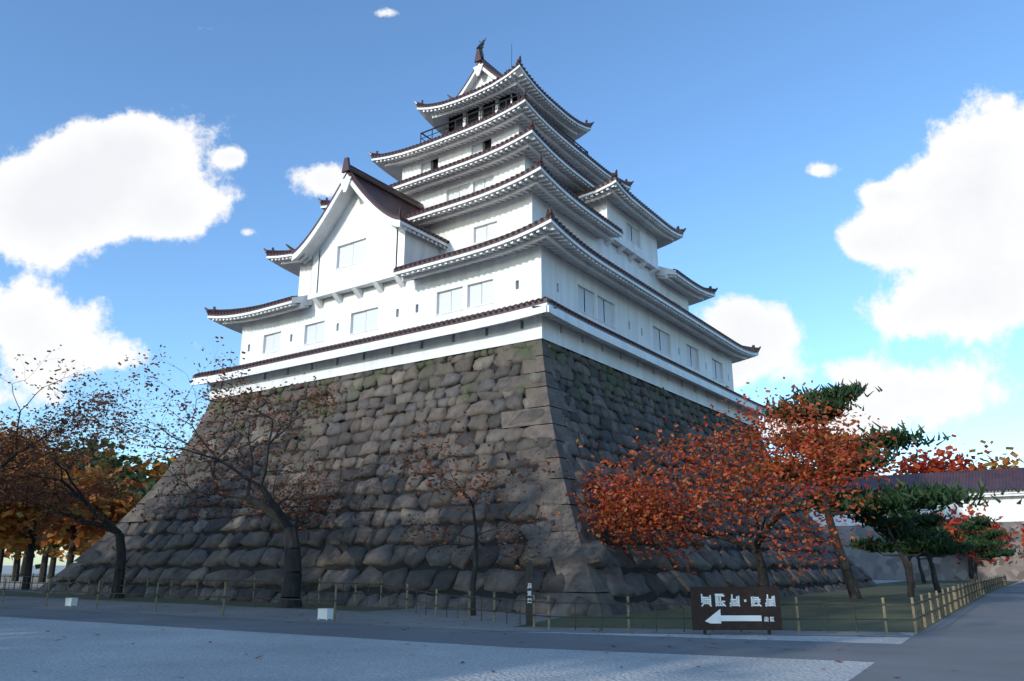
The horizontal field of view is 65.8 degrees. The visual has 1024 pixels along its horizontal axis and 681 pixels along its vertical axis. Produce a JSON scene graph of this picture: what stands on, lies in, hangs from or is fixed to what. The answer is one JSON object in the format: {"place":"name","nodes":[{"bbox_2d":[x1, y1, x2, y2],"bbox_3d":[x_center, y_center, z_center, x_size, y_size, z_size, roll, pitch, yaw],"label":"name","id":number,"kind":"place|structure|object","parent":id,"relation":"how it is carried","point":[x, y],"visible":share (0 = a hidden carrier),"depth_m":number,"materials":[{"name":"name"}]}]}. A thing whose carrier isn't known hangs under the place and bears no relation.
{"place":"outdoors","nodes":[
{"label":"outdoors","id":0,"kind":"place"},
{"bbox_2d":[0,607,899,661],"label":"asphalt path","id":1,"kind":"structure","parent":0,"point":[866,652],"depth_m":16.71,"materials":[{"name":"grey asphalt"}]},
{"bbox_2d":[0,565,1022,680],"bbox_3d":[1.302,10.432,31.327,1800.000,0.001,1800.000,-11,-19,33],"label":"ground","id":2,"kind":"structure","parent":0,"point":[82,651],"depth_m":13.07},
{"bbox_2d":[4,449,62,580],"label":"tree","id":3,"kind":"object","parent":2,"relation":"on","point":[16,566],"depth_m":71.84,"materials":[{"name":"orange plant"}]},
{"bbox_2d":[19,545,51,575],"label":"tree","id":4,"kind":"object","parent":2,"relation":"on","point":[23,564],"depth_m":105.09,"materials":[{"name":"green plant"}]},
{"bbox_2d":[0,421,86,538],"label":"cherry tree","id":5,"kind":"object","parent":2,"relation":"on","point":[30,465],"visible":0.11,"depth_m":50.59,"materials":[{"name":"orange plant"}]},
{"bbox_2d":[0,414,121,581],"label":"tree","id":6,"kind":"object","parent":2,"relation":"on","point":[2,551],"visible":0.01,"depth_m":57.44,"materials":[{"name":"orange plant"}]},
{"bbox_2d":[0,345,137,503],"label":"cherry tree","id":7,"kind":"object","parent":2,"relation":"on","point":[45,436],"visible":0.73,"depth_m":35.31,"materials":[{"name":"brown plant"}]},
{"bbox_2d":[10,436,130,582],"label":"tree","id":8,"kind":"object","parent":2,"relation":"on","point":[42,566],"visible":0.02,"depth_m":68.16,"materials":[{"name":"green plant"}]},
{"bbox_2d":[0,448,142,589],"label":"tree","id":9,"kind":"object","parent":2,"relation":"on","point":[10,529],"visible":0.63,"depth_m":48.98,"materials":[{"name":"orange plant"}]},
{"bbox_2d":[0,384,152,598],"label":"cherry tree","id":10,"kind":"object","parent":2,"relation":"on","point":[106,524],"visible":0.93,"depth_m":36.02,"materials":[{"name":"brown plant"}]},
{"bbox_2d":[36,458,149,567],"bbox_3d":[-32.768,13.400,58.823,10.355,9.252,11.034,-8,-18,25],"label":"tree","id":11,"kind":"object","parent":2,"relation":"on","point":[118,509],"visible":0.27,"depth_m":58.62,"materials":[{"name":"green plant"}]},
{"bbox_2d":[32,432,157,578],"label":"tree","id":12,"kind":"object","parent":2,"relation":"on","point":[52,566],"depth_m":84.70,"materials":[{"name":"green plant"}]},
{"bbox_2d":[43,437,174,561],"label":"tree","id":13,"kind":"object","parent":2,"relation":"on","point":[156,474],"visible":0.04,"depth_m":88.63,"materials":[{"name":"green plant"}]},
{"bbox_2d":[80,475,155,543],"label":"tree","id":14,"kind":"object","parent":2,"relation":"on","point":[142,491],"visible":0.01,"depth_m":68.42,"materials":[{"name":"orange plant"}]},
{"bbox_2d":[146,447,183,476],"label":"tree","id":15,"kind":"object","parent":2,"relation":"on","point":[168,462],"depth_m":109.18,"materials":[{"name":"green plant"}]},
{"bbox_2d":[0,579,336,621],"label":"fence","id":16,"kind":"object","parent":2,"relation":"on","point":[224,597],"visible":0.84,"depth_m":25.63,"materials":[{"name":"brown wood"}]},
{"bbox_2d":[76,336,369,607],"bbox_3d":[-10.984,5.538,30.678,9.759,9.288,12.789,0,-16,0],"label":"cherry tree","id":17,"kind":"object","parent":2,"relation":"on","point":[292,575],"visible":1,"depth_m":30.26,"materials":[{"name":"brown plant"}]},
{"bbox_2d":[0,573,546,627],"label":"bamboo fence","id":18,"kind":"object","parent":2,"relation":"on","point":[494,598],"visible":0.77,"depth_m":27.95,"materials":[{"name":"brown wood"}]},
{"bbox_2d":[32,338,877,615],"bbox_3d":[0.072,10.515,50.842,35.754,11.764,41.419,-11,-19,33],"label":"stone base","id":19,"kind":"object","parent":2,"relation":"on","point":[534,398],"visible":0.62,"depth_m":34.97,"materials":[{"name":"black stone"}]},
{"bbox_2d":[191,38,771,428],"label":"castle keep","id":20,"kind":"structure","parent":19,"relation":"on","point":[505,209],"depth_m":42.49,"materials":[{"name":"paint"}]},
{"bbox_2d":[0,590,915,636],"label":"dirt strip","id":21,"kind":"object","parent":2,"relation":"on","point":[402,617],"visible":0.5,"depth_m":23.65,"materials":[{"name":"soil"}]},
{"bbox_2d":[65,598,77,605],"bbox_3d":[-16.407,9.741,29.440,0.380,0.305,0.260,-9,-18,28],"label":"ground lamp","id":22,"kind":"object","parent":21,"relation":"on","point":[70,601],"visible":0.92,"depth_m":29.35,"materials":[{"name":"white plastic"}]},
{"bbox_2d":[0,591,405,610],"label":"berm grass","id":23,"kind":"structure","parent":21,"relation":"on","point":[196,601],"depth_m":32.92,"materials":[{"name":"green plant"}]},
{"bbox_2d":[317,608,332,619],"bbox_3d":[-5.272,7.736,22.347,0.380,0.305,0.260,-10,-18,31],"label":"ground lamp","id":24,"kind":"object","parent":21,"relation":"on","point":[325,613],"visible":0.98,"depth_m":22.26,"materials":[{"name":"white plastic"}]},
{"bbox_2d":[690,587,782,634],"bbox_3d":[5.035,6.074,17.789,2.000,1.025,0.106,0,-16,0],"label":"direction sign","id":25,"kind":"object","parent":21,"relation":"on","point":[735,608],"visible":1,"depth_m":17.76,"materials":[{"name":"brown wood"}]},
{"bbox_2d":[353,411,569,615],"bbox_3d":[-1.318,5.455,25.069,6.311,6.387,9.026,-1,-16,3],"label":"cherry tree","id":26,"kind":"object","parent":2,"relation":"on","point":[472,587],"visible":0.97,"depth_m":24.07,"materials":[{"name":"brown plant"}]},
{"bbox_2d":[16,593,956,677],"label":"fallen leaves","id":27,"kind":"object","parent":2,"relation":"on","point":[421,623],"visible":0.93,"depth_m":18.81,"materials":[{"name":"red plant"}]},
{"bbox_2d":[530,373,920,588],"bbox_3d":[7.051,5.351,27.529,13.175,8.217,8.590,-11,-19,33],"label":"cherry tree","id":28,"kind":"object","parent":2,"relation":"on","point":[640,514],"visible":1,"depth_m":26.96,"materials":[{"name":"red plant"}]},
{"bbox_2d":[513,580,1019,631],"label":"garden grass","id":29,"kind":"structure","parent":2,"relation":"on","point":[893,592],"depth_m":25.02,"materials":[{"name":"green plant"}]},
{"bbox_2d":[526,559,532,624],"bbox_3d":[0.451,6.507,20.471,0.190,1.650,0.193,0,-16,1],"label":"wooden marker post","id":30,"kind":"object","parent":29,"relation":"on","point":[529,587],"visible":0.87,"depth_m":20.38,"materials":[{"name":"brown wood"}]},
{"bbox_2d":[844,490,958,596],"bbox_3d":[19.252,9.939,39.205,5.014,5.275,4.382,-11,-19,33],"label":"pine","id":31,"kind":"object","parent":29,"relation":"on","point":[921,540],"visible":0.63,"depth_m":38.80,"materials":[{"name":"green plant"}]},
{"bbox_2d":[882,536,954,582],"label":"pine","id":32,"kind":"object","parent":29,"relation":"on","point":[918,558],"visible":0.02,"depth_m":64.31,"materials":[{"name":"green plant"}]},
{"bbox_2d":[882,507,961,587],"bbox_3d":[26.769,13.460,51.870,4.950,5.403,4.170,4,-16,-13],"label":"pine","id":33,"kind":"object","parent":29,"relation":"on","point":[909,558],"visible":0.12,"depth_m":51.43,"materials":[{"name":"green plant"}]},
{"bbox_2d":[949,515,1020,585],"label":"pine","id":34,"kind":"object","parent":29,"relation":"on","point":[976,523],"visible":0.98,"depth_m":55.34,"materials":[{"name":"green plant"}]},
{"bbox_2d":[547,574,1006,633],"bbox_3d":[19.839,12.237,39.055,7.466,0.830,55.852,-11,-19,33],"label":"fence","id":35,"kind":"object","parent":2,"relation":"on","point":[970,594],"visible":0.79,"depth_m":19.11,"materials":[{"name":"beige wood"}]},
{"bbox_2d":[833,467,889,477],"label":"tree","id":36,"kind":"object","parent":2,"relation":"on","point":[885,471],"visible":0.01,"depth_m":102.91,"materials":[{"name":"red plant"}]},
{"bbox_2d":[737,379,1021,598],"bbox_3d":[15.559,6.988,36.885,11.043,9.768,12.264,2,-16,-8],"label":"pine","id":37,"kind":"object","parent":2,"relation":"on","point":[914,497],"visible":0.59,"depth_m":34.79,"materials":[{"name":"green plant"}]},
{"bbox_2d":[788,467,1023,525],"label":"hall walls","id":38,"kind":"structure","parent":2,"relation":"on","point":[1008,508],"depth_m":81.55,"materials":[{"name":"white paint"}]},
{"bbox_2d":[797,488,1023,500],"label":"hall roof edges","id":39,"kind":"object","parent":38,"relation":"attached to","point":[991,491],"visible":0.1,"depth_m":78.42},
{"bbox_2d":[819,521,1023,580],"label":"stone wall","id":40,"kind":"structure","parent":2,"relation":"on","point":[875,566],"depth_m":75.98,"materials":[{"name":"grey stone"}]},
{"bbox_2d":[887,505,976,591],"bbox_3d":[23.676,11.447,44.773,4.350,5.463,4.947,-11,-19,33],"label":"pine","id":41,"kind":"object","parent":2,"relation":"on","point":[926,520],"visible":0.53,"depth_m":44.33,"materials":[{"name":"green plant"}]},
{"bbox_2d":[888,426,989,474],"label":"tree","id":42,"kind":"object","parent":2,"relation":"on","point":[936,464],"visible":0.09,"depth_m":98.07,"materials":[{"name":"red plant"}]},
{"bbox_2d":[923,503,1018,578],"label":"tree","id":43,"kind":"object","parent":2,"relation":"on","point":[956,520],"visible":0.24,"depth_m":73.90,"materials":[{"name":"red plant"}]},
{"bbox_2d":[958,440,1023,470],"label":"tree","id":44,"kind":"object","parent":2,"relation":"on","point":[993,463],"visible":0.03,"depth_m":96.15,"materials":[{"name":"orange plant"}]},
{"bbox_2d":[1004,524,1023,556],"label":"tree","id":45,"kind":"object","parent":2,"relation":"on","point":[1016,532],"visible":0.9,"depth_m":69.35,"materials":[{"name":"green plant"}]},
{"bbox_2d":[0,0,1023,564],"label":"sky","id":46,"kind":"structure","parent":0,"point":[846,177],"materials":[{"name":"blue"}]},
{"bbox_2d":[849,581,1023,680],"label":"road asphalt","id":47,"kind":"structure","parent":0,"point":[981,639],"depth_m":14.72,"materials":[{"name":"grey asphalt"}]}
]}

